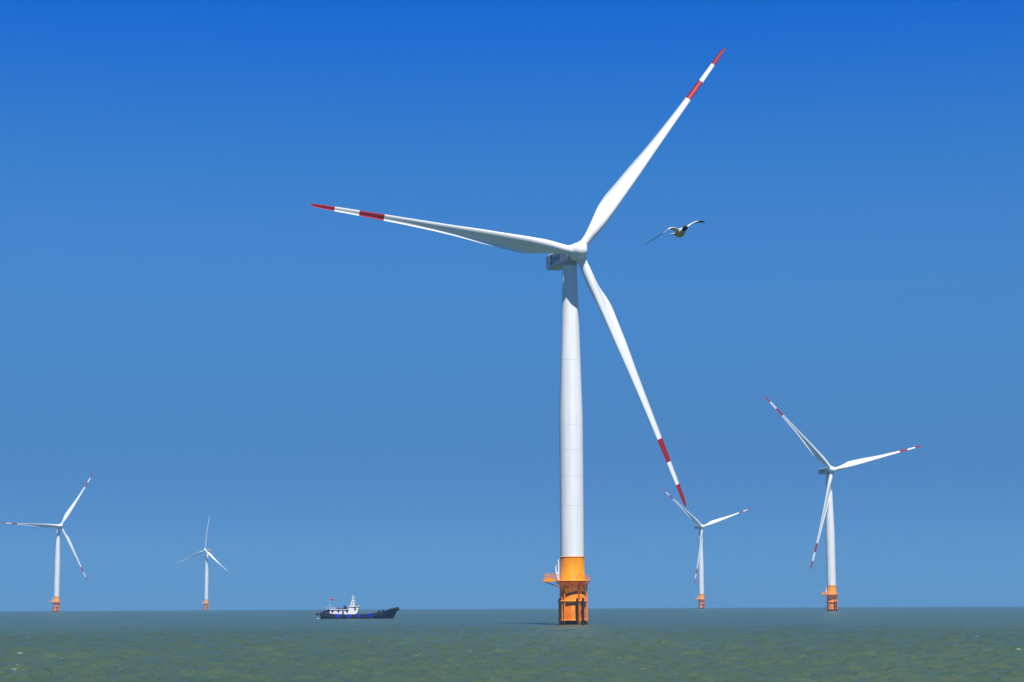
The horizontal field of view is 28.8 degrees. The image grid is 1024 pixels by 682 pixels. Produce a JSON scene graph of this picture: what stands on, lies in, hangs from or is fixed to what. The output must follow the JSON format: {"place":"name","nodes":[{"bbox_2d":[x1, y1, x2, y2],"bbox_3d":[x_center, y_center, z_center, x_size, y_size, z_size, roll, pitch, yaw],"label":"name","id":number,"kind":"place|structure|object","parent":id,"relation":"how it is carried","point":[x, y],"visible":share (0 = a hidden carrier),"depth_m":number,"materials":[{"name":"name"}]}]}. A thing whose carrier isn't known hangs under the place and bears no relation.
{"place":"outdoors","nodes":[
{"label":"outdoors","id":0,"kind":"place"},
{"bbox_2d":[0,606,1023,681],"bbox_3d":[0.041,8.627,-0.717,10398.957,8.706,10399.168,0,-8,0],"label":"sea","id":1,"kind":"structure","parent":0,"point":[888,644],"depth_m":229.93,"materials":[{"name":"liquid"}]},
{"bbox_2d":[1,474,92,611],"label":"wind turbine","id":2,"kind":"object","parent":1,"relation":"in","point":[56,604],"visible":1,"depth_m":2098.55,"materials":[{"name":"white paint"}]},
{"bbox_2d":[178,516,225,609],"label":"wind turbine","id":3,"kind":"object","parent":1,"relation":"in","point":[205,601],"visible":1,"depth_m":3002.82,"materials":[{"name":"white paint"}]},
{"bbox_2d":[316,598,398,618],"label":"fishing boat","id":4,"kind":"object","parent":1,"relation":"on","point":[351,612],"visible":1,"depth_m":733.19,"materials":[{"name":"blue paint"}]},
{"bbox_2d":[310,48,724,624],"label":"wind turbine","id":5,"kind":"object","parent":1,"relation":"in","point":[572,580],"visible":1,"depth_m":483.50,"materials":[{"name":"white paint"}]},
{"bbox_2d":[663,489,750,608],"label":"wind turbine","id":6,"kind":"object","parent":1,"relation":"in","point":[700,568],"visible":0.98,"depth_m":2201.83,"materials":[{"name":"white paint"}]},
{"bbox_2d":[764,395,922,610],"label":"wind turbine","id":7,"kind":"object","parent":1,"relation":"in","point":[829,471],"visible":1,"depth_m":1281.14,"materials":[{"name":"white paint"}]},
{"bbox_2d":[0,0,1023,610],"label":"sky","id":8,"kind":"structure","parent":0,"point":[364,410],"materials":[{"name":"blue"}]},
{"bbox_2d":[646,221,704,243],"bbox_3d":[2.471,-1.624,29.945,0.460,0.430,0.970,-7,-10,42],"label":"gull","id":9,"kind":"object","parent":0,"point":[679,233],"visible":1,"depth_m":29.92,"materials":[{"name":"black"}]}
]}

